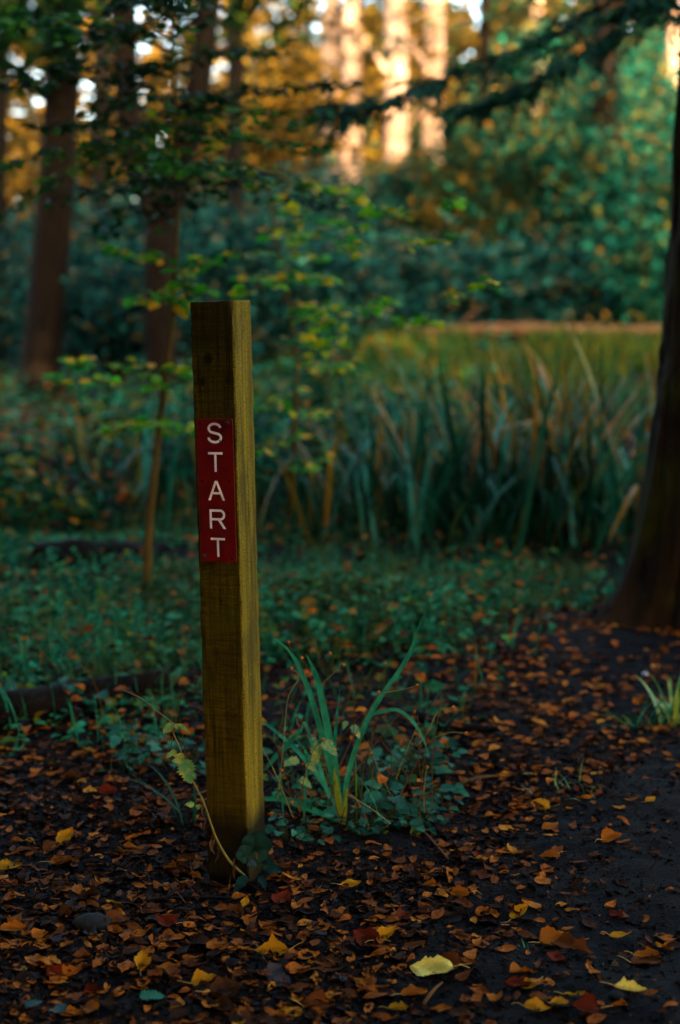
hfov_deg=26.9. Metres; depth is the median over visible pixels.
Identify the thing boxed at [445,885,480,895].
fallen leaf
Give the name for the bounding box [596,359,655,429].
iris clump
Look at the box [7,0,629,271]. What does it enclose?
sky
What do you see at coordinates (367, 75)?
broadleaf tree
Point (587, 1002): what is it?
fallen leaf
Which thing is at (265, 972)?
fallen leaf
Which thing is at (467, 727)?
dead branch
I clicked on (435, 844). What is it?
twig
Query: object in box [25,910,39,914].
fallen leaf
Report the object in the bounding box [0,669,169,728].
fallen log
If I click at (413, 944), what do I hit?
fallen leaf
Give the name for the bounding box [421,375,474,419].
iris clump
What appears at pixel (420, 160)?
shrub
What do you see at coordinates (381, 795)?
leafy plant
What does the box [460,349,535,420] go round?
iris clump
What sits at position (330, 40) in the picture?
conifer tree
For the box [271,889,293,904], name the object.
fallen leaf
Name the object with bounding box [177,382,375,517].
leafy plant
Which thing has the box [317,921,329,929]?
fallen leaf
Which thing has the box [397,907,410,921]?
fallen leaf
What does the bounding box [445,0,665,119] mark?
broadleaf tree
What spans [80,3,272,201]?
broadleaf tree
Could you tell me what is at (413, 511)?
iris clump
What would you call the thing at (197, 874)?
fallen leaf
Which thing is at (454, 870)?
fallen leaf
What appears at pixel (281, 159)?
young tree
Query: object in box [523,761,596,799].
grass tuft
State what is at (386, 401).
marsh grass
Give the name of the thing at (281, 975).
fallen leaf
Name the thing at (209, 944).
fallen leaf
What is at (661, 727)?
fallen leaf
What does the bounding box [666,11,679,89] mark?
conifer tree
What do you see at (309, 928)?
fallen leaf
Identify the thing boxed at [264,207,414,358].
shrub
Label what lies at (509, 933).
fallen leaf
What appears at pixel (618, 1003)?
fallen leaf
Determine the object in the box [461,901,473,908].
fallen leaf
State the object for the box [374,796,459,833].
leafy plant
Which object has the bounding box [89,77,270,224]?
young tree
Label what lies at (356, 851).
fallen leaf
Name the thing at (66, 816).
fallen leaf
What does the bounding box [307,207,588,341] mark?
shrub
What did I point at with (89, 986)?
fallen leaf
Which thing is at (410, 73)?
broadleaf tree
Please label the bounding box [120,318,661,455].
marsh grass
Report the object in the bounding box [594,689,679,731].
grass tuft
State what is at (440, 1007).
fallen leaf
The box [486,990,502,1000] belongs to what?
fallen leaf
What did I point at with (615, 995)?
stone
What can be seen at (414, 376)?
marsh grass
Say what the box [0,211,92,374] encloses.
shrub
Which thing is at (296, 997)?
fallen leaf
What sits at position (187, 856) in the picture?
fallen leaf
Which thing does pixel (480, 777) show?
twig
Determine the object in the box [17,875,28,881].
fallen leaf
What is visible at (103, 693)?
leafy plant
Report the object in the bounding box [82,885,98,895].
fallen leaf
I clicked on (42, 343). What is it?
broadleaf tree
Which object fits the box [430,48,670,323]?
shrub
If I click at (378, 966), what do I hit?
fallen leaf
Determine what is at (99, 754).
fallen leaf
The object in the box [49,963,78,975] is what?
fallen leaf
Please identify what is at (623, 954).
fallen leaf
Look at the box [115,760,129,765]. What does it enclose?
fallen leaf
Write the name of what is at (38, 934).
fallen leaf
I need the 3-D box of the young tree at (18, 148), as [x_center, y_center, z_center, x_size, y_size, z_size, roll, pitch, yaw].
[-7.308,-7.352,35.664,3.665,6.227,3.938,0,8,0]
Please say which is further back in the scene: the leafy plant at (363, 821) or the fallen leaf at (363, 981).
the leafy plant at (363, 821)
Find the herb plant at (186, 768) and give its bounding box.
[118,690,245,879]
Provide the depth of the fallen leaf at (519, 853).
3.21 m
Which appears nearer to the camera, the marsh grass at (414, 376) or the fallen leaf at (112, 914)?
the fallen leaf at (112, 914)
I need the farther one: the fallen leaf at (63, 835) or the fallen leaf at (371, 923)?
the fallen leaf at (63, 835)
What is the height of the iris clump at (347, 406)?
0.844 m
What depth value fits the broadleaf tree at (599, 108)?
26.82 m
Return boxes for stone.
[72,912,110,932]
[608,991,623,1000]
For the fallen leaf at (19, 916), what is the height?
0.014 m
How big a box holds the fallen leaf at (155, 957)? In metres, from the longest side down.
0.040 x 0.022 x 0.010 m
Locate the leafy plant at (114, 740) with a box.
[103,723,163,766]
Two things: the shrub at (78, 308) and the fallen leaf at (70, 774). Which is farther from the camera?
the shrub at (78, 308)
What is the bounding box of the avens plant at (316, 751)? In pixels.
[262,640,467,825]
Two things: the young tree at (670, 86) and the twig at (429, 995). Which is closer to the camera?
the twig at (429, 995)
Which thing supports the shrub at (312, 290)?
on the ground at (666, 875)
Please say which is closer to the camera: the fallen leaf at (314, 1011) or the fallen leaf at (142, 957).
the fallen leaf at (314, 1011)
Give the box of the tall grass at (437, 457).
[394,417,579,502]
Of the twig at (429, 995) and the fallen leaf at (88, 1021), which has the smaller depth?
the fallen leaf at (88, 1021)
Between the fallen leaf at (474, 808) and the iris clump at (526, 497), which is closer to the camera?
the fallen leaf at (474, 808)
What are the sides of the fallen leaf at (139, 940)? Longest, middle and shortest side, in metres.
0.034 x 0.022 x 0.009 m
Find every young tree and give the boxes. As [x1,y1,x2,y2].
[6,93,110,231]
[17,97,201,232]
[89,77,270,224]
[199,58,326,209]
[214,23,380,206]
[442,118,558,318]
[449,0,580,145]
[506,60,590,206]
[531,19,665,174]
[548,42,677,322]
[624,13,666,196]
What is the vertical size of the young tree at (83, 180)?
6.252 m
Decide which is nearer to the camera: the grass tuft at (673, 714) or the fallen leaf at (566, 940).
the fallen leaf at (566, 940)
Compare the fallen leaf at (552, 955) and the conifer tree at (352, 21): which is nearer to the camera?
the fallen leaf at (552, 955)
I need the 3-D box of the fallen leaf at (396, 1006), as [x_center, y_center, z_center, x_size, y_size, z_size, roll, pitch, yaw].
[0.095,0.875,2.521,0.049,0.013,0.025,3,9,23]
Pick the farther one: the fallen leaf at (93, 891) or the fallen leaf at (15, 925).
the fallen leaf at (93, 891)
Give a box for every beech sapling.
[0,0,366,605]
[222,130,523,535]
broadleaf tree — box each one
[0,0,48,373]
[0,0,113,401]
[6,46,78,271]
[7,1,116,205]
[7,1,249,272]
[42,0,194,354]
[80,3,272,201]
[140,0,322,137]
[208,0,422,239]
[216,0,380,239]
[283,5,452,250]
[342,0,507,253]
[363,0,569,225]
[399,0,558,323]
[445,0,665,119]
[475,0,679,324]
[592,37,679,632]
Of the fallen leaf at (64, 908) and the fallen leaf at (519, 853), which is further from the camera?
the fallen leaf at (519, 853)
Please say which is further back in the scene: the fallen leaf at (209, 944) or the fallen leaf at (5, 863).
the fallen leaf at (5, 863)
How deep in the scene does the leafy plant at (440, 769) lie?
3.66 m
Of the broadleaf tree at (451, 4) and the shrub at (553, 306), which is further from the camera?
the broadleaf tree at (451, 4)
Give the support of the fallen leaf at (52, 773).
on the ground at (666, 875)
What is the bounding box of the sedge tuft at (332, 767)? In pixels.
[262,608,428,823]
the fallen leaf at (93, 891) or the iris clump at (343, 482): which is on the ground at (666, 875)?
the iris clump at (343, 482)
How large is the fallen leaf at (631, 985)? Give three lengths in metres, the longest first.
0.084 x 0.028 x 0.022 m
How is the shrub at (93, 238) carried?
on the ground at (666, 875)
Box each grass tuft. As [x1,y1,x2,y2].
[117,762,205,825]
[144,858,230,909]
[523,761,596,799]
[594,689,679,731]
[638,668,679,726]
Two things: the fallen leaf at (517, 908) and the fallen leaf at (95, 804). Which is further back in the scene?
the fallen leaf at (95, 804)
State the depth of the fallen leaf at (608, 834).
3.27 m
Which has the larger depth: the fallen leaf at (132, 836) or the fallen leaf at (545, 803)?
the fallen leaf at (545, 803)
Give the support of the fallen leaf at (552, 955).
on the ground at (666, 875)
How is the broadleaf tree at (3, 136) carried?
on the ground at (666, 875)
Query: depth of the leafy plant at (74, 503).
7.77 m
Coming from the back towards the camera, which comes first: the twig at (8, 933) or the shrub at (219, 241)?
the shrub at (219, 241)
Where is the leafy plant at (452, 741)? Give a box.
[370,735,474,778]
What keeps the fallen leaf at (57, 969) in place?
on the ground at (666, 875)
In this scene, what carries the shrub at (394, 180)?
on the ground at (666, 875)
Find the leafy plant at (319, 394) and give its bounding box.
[255,354,411,499]
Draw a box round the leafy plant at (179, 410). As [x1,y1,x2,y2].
[87,379,302,499]
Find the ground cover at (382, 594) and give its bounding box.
[0,326,643,835]
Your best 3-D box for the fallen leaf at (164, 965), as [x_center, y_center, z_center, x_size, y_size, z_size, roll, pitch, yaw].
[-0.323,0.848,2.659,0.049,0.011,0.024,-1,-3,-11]
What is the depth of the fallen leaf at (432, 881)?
3.05 m
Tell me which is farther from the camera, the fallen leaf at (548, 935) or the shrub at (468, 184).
the shrub at (468, 184)
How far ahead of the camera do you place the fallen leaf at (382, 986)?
2.59 m
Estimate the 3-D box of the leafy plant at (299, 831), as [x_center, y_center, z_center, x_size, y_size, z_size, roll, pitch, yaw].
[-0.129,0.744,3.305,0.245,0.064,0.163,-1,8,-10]
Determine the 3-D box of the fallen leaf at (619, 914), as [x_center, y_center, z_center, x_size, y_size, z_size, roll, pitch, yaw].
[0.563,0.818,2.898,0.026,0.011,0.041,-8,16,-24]
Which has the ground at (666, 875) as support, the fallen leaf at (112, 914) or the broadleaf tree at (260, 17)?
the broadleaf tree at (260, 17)
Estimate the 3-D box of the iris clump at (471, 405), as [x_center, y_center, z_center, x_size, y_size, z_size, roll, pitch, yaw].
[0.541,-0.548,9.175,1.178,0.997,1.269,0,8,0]
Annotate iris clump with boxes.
[0,396,196,519]
[25,418,195,532]
[74,401,194,512]
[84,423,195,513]
[178,417,423,541]
[258,399,441,535]
[260,381,524,555]
[290,371,428,480]
[298,381,516,548]
[345,353,634,556]
[351,354,522,494]
[356,374,420,417]
[372,339,612,503]
[380,349,644,554]
[401,306,654,553]
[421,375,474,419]
[438,348,648,505]
[445,313,654,558]
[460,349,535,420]
[467,358,652,542]
[498,339,655,557]
[517,337,655,506]
[540,373,614,435]
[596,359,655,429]
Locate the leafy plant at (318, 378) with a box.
[252,333,384,463]
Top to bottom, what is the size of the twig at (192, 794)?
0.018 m
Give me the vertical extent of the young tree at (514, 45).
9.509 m
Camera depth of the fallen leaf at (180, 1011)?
2.49 m
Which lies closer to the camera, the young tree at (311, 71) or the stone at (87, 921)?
the stone at (87, 921)
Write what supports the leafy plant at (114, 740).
on the ground at (666, 875)
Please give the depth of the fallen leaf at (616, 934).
2.81 m
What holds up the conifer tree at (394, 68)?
on the ground at (666, 875)
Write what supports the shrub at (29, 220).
on the ground at (666, 875)
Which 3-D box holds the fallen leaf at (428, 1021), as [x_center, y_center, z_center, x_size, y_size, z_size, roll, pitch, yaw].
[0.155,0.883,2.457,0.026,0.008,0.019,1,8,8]
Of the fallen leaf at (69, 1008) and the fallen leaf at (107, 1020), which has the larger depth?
the fallen leaf at (69, 1008)
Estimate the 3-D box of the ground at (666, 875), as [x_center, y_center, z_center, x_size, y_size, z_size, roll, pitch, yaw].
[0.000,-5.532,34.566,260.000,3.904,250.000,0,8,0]
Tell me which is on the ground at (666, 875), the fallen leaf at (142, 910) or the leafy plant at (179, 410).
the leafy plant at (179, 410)
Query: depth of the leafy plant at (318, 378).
10.75 m
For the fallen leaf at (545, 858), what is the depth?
3.18 m
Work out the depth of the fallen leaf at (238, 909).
2.91 m
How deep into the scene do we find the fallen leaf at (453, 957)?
2.68 m
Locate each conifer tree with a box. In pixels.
[290,0,384,230]
[290,0,419,295]
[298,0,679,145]
[334,0,450,319]
[370,0,512,237]
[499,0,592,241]
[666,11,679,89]
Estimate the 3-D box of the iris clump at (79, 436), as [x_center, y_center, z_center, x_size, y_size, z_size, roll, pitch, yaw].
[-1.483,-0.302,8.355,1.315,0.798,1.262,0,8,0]
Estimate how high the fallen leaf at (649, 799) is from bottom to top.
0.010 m
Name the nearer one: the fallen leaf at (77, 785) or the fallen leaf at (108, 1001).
the fallen leaf at (108, 1001)
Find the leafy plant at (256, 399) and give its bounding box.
[125,369,312,478]
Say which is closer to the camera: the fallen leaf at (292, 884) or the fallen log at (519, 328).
the fallen leaf at (292, 884)
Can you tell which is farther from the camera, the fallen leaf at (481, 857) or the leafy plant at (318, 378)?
the leafy plant at (318, 378)
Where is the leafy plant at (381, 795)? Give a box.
[354,778,456,829]
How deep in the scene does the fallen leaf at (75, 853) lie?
3.23 m
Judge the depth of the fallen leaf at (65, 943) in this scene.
2.73 m
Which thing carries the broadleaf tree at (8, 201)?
on the ground at (666, 875)
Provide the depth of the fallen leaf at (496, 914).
2.90 m
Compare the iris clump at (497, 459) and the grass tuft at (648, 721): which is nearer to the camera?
the grass tuft at (648, 721)
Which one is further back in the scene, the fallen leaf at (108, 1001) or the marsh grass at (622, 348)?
the marsh grass at (622, 348)
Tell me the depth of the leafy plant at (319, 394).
8.72 m
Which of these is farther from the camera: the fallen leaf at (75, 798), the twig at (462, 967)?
the fallen leaf at (75, 798)
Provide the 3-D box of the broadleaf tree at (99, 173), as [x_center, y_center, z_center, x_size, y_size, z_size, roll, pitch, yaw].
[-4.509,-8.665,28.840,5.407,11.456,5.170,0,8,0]
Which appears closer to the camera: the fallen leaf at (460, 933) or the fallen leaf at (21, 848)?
the fallen leaf at (460, 933)
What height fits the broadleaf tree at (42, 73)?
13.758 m
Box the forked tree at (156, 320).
[113,0,220,401]
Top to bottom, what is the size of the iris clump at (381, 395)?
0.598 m
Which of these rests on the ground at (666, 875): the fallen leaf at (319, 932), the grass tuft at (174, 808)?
the grass tuft at (174, 808)
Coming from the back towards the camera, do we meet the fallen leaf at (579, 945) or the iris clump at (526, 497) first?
the iris clump at (526, 497)
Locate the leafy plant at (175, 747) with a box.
[132,736,272,778]
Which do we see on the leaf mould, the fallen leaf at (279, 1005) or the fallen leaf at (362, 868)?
the fallen leaf at (279, 1005)
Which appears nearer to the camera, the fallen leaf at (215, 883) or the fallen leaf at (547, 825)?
the fallen leaf at (215, 883)
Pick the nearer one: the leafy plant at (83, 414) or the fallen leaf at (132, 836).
the fallen leaf at (132, 836)
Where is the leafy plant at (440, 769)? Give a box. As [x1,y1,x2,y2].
[324,749,445,794]
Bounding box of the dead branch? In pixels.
[416,711,498,732]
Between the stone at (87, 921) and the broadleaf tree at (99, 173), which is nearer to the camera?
the stone at (87, 921)
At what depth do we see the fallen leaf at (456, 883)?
3.03 m
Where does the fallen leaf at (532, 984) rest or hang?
on the fallen leaf at (514, 981)
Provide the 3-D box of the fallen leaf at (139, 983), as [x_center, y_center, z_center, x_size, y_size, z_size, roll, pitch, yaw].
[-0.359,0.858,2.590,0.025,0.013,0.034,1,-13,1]
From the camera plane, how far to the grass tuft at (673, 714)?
4.30 m
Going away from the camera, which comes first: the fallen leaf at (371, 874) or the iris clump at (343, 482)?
the fallen leaf at (371, 874)
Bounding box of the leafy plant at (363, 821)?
[275,801,424,834]
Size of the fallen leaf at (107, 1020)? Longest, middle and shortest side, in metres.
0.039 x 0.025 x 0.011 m
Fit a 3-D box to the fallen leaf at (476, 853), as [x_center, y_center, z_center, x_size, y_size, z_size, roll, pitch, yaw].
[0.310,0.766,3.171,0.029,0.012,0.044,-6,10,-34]
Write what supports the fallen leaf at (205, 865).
on the ground at (666, 875)
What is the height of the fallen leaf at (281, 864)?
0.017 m
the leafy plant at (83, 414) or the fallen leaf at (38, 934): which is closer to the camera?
the fallen leaf at (38, 934)
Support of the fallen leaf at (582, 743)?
on the ground at (666, 875)
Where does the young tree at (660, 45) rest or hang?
on the ground at (666, 875)
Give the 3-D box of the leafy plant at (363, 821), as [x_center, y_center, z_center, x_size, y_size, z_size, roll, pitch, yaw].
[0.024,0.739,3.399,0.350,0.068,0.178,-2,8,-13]
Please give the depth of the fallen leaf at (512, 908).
2.90 m
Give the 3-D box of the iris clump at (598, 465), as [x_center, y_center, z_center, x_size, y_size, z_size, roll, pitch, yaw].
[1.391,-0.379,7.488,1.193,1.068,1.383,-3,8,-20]
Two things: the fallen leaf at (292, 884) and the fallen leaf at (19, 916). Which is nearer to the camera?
the fallen leaf at (19, 916)
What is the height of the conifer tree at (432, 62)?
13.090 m
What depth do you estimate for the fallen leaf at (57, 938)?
2.76 m
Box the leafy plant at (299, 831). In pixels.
[265,813,340,844]
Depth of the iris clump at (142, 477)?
8.52 m
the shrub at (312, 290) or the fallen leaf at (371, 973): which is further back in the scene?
the shrub at (312, 290)
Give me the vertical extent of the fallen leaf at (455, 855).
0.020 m
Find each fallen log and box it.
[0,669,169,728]
[27,538,180,581]
[348,309,661,341]
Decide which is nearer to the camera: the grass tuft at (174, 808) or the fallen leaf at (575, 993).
the fallen leaf at (575, 993)
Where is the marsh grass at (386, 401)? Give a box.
[263,383,461,496]
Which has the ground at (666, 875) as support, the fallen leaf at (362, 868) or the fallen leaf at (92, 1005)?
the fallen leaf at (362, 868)
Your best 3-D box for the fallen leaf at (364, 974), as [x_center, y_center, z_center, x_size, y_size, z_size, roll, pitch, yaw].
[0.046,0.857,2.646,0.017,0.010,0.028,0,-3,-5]
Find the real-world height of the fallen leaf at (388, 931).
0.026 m
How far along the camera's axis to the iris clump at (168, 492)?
8.19 m
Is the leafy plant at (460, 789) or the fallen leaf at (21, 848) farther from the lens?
the leafy plant at (460, 789)
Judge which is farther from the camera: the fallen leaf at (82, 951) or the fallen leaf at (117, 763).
the fallen leaf at (117, 763)
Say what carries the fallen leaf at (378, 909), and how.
on the ground at (666, 875)
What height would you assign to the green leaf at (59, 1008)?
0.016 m
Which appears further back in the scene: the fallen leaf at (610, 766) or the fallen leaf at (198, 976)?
the fallen leaf at (610, 766)
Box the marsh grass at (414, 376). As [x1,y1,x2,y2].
[367,344,519,459]
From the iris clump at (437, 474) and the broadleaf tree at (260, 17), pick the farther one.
the broadleaf tree at (260, 17)
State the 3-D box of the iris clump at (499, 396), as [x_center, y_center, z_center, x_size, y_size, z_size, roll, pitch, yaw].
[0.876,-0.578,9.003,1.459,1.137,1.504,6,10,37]
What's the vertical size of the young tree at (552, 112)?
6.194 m
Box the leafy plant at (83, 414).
[5,382,184,482]
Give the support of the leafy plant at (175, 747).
on the ground at (666, 875)
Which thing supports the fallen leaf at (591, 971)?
on the ground at (666, 875)
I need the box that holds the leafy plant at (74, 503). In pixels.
[0,429,128,535]
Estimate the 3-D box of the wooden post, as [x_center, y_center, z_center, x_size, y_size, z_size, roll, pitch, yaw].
[-0.236,0.238,3.045,0.099,1.368,0.105,2,8,19]
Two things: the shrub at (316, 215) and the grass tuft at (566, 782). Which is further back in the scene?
the shrub at (316, 215)
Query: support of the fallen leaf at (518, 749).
on the ground at (666, 875)
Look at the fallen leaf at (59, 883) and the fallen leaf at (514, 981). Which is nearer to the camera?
the fallen leaf at (514, 981)
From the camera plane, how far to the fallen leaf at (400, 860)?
3.18 m
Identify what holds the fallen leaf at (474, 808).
on the ground at (666, 875)
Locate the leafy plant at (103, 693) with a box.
[1,676,108,713]
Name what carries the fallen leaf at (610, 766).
on the ground at (666, 875)
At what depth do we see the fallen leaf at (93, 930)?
2.80 m
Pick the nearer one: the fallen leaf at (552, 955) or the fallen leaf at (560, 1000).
the fallen leaf at (560, 1000)
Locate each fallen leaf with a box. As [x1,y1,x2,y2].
[0,858,21,869]
[0,919,26,930]
[8,912,21,920]
[14,846,27,851]
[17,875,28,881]
[20,921,33,931]
[21,928,43,935]
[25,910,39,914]
[31,927,47,939]
[41,855,71,863]
[43,840,58,851]
[45,830,56,835]
[46,770,58,775]
[47,964,62,978]
[49,881,66,890]
[49,933,61,941]
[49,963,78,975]
[51,827,72,847]
[52,1005,83,1015]
[57,904,71,918]
[58,812,70,819]
[59,770,76,778]
[60,940,73,946]
[71,791,87,804]
[71,850,85,857]
[72,947,89,956]
[74,781,88,790]
[74,1018,100,1023]
[80,998,98,1012]
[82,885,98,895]
[83,982,98,996]
[84,924,96,934]
[88,870,104,876]
[89,783,118,793]
[93,753,104,757]
[93,801,97,809]
[93,991,113,1007]
[97,1014,111,1023]
[105,899,120,903]
[106,908,129,922]
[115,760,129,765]
[122,928,137,937]
[125,833,141,839]
[128,849,145,853]
[134,936,150,943]
[134,950,151,974]
[137,980,149,986]
[140,905,151,916]
[149,954,168,961]
[154,914,182,926]
[154,961,179,969]
[160,860,176,869]
[164,965,180,977]
[168,852,195,863]
[170,860,187,872]
[170,1005,187,1018]
[173,889,185,893]
[175,877,189,886]
[177,969,215,985]
[182,861,195,869]
[190,860,202,868]
[190,871,203,878]
[195,974,241,996]
[198,863,207,870]
[206,938,225,948]
[211,881,227,886]
[213,996,234,1009]
[223,921,235,926]
[226,903,243,916]
[239,1010,253,1020]
[241,896,249,906]
[242,916,256,924]
[253,932,303,956]
[254,970,272,976]
[264,962,282,976]
[267,972,290,985]
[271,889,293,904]
[274,858,283,867]
[276,1001,286,1008]
[281,883,295,889]
[288,812,293,822]
[288,983,308,992]
[290,981,306,988]
[290,988,334,1008]
[292,993,303,1001]
[298,950,319,958]
[304,1007,319,1019]
[304,1007,325,1016]
[306,926,321,929]
[307,930,326,934]
[310,983,319,990]
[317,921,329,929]
[332,879,360,886]
[349,975,371,985]
[352,926,390,947]
[353,848,359,853]
[355,865,368,870]
[361,970,368,975]
[364,925,395,942]
[365,969,375,975]
[366,872,378,882]
[366,983,386,987]
[368,920,379,925]
[372,963,382,972]
[374,907,389,913]
[376,935,383,943]
[380,1001,408,1009]
[382,853,392,859]
[389,984,427,996]
[394,856,406,863]
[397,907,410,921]
[400,929,419,936]
[404,940,424,950]
[409,955,469,975]
[422,877,436,885]
[422,1018,434,1023]
[430,1003,451,1011]
[433,951,471,970]
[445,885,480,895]
[446,866,458,877]
[452,852,465,858]
[454,880,463,885]
[455,930,475,937]
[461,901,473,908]
[466,803,477,815]
[469,855,487,859]
[472,850,484,859]
[474,906,495,915]
[483,905,489,915]
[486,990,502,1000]
[491,910,498,917]
[500,903,527,922]
[501,930,513,936]
[504,975,541,986]
[506,901,521,913]
[509,961,531,972]
[511,745,522,751]
[512,997,550,1010]
[515,852,530,854]
[517,977,544,988]
[526,800,543,807]
[528,925,562,945]
[530,777,537,782]
[530,798,559,809]
[538,848,562,856]
[540,855,548,860]
[542,821,558,828]
[542,996,568,1003]
[545,950,566,960]
[551,932,588,947]
[555,991,584,995]
[563,802,579,805]
[564,907,579,910]
[571,936,593,953]
[571,992,612,1012]
[578,739,589,746]
[586,967,600,973]
[595,826,621,842]
[600,977,645,991]
[602,931,630,937]
[603,762,614,769]
[609,909,623,917]
[609,998,626,1005]
[612,743,625,745]
[616,951,632,957]
[617,955,661,964]
[628,946,658,957]
[645,796,654,801]
[656,724,669,731]
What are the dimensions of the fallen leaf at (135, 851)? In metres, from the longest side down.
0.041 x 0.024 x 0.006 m
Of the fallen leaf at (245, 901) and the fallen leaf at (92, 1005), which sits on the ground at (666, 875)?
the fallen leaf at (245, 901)
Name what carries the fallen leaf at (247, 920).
on the ground at (666, 875)
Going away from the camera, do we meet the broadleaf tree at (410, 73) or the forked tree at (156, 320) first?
the forked tree at (156, 320)
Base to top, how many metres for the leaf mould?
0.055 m
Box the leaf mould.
[0,649,679,1023]
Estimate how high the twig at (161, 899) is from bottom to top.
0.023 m
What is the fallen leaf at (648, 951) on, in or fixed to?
on the ground at (666, 875)
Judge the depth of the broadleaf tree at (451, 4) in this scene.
48.04 m
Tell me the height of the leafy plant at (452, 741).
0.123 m
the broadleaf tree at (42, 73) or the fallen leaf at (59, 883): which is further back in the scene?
the broadleaf tree at (42, 73)
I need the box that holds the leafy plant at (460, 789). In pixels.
[411,777,476,805]
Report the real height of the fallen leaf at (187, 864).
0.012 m
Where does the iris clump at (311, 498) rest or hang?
on the ground at (666, 875)
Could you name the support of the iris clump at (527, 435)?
on the ground at (666, 875)
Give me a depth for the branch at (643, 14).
8.05 m
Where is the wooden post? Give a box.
[190,300,264,884]
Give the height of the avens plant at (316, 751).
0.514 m
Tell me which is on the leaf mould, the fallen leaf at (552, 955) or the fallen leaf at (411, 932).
the fallen leaf at (411, 932)
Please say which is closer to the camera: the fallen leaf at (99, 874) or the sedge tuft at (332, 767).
the fallen leaf at (99, 874)
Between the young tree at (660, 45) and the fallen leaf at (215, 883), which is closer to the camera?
the fallen leaf at (215, 883)
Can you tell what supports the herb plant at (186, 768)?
on the ground at (666, 875)
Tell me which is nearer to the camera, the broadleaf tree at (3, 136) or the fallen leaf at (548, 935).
the fallen leaf at (548, 935)
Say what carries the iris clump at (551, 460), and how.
on the ground at (666, 875)
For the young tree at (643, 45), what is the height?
8.752 m
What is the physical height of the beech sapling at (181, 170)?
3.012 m
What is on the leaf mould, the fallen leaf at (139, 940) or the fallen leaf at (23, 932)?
the fallen leaf at (23, 932)
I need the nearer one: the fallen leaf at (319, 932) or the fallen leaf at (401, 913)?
the fallen leaf at (319, 932)
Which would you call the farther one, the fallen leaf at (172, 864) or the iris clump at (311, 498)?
the iris clump at (311, 498)
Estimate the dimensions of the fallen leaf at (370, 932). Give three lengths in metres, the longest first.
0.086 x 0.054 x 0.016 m
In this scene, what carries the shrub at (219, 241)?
on the ground at (666, 875)
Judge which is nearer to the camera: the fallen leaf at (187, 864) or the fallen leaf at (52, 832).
the fallen leaf at (187, 864)
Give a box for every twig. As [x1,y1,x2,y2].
[1,931,37,940]
[134,896,229,902]
[176,790,206,798]
[255,943,264,959]
[421,981,442,1005]
[423,832,449,860]
[460,775,502,784]
[460,965,481,982]
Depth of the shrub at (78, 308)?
19.21 m
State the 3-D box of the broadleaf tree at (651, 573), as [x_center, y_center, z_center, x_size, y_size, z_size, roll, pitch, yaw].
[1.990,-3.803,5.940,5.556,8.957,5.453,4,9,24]
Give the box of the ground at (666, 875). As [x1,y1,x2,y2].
[0,287,679,1023]
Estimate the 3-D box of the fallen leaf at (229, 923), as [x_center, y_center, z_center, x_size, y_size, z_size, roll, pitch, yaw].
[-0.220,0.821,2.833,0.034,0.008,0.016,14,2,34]
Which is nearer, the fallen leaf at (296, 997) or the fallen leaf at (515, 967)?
the fallen leaf at (296, 997)
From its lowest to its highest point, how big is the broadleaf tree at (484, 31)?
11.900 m
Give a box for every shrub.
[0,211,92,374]
[0,242,188,390]
[5,199,88,357]
[7,178,198,362]
[60,196,316,387]
[74,153,260,348]
[84,197,334,361]
[177,193,369,372]
[184,162,390,321]
[248,154,457,330]
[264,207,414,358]
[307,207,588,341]
[319,136,501,326]
[336,133,540,315]
[401,78,592,322]
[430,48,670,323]
[439,224,656,342]
[506,43,677,323]
[525,30,678,305]
[558,139,671,324]
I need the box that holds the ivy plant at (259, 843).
[233,831,281,892]
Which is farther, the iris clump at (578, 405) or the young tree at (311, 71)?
the young tree at (311, 71)
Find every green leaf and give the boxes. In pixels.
[23,999,41,1006]
[48,1003,67,1013]
[139,989,167,999]
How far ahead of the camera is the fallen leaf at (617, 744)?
4.08 m
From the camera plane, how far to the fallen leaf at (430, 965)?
2.66 m
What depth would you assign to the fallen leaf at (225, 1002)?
2.52 m
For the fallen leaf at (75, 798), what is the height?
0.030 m

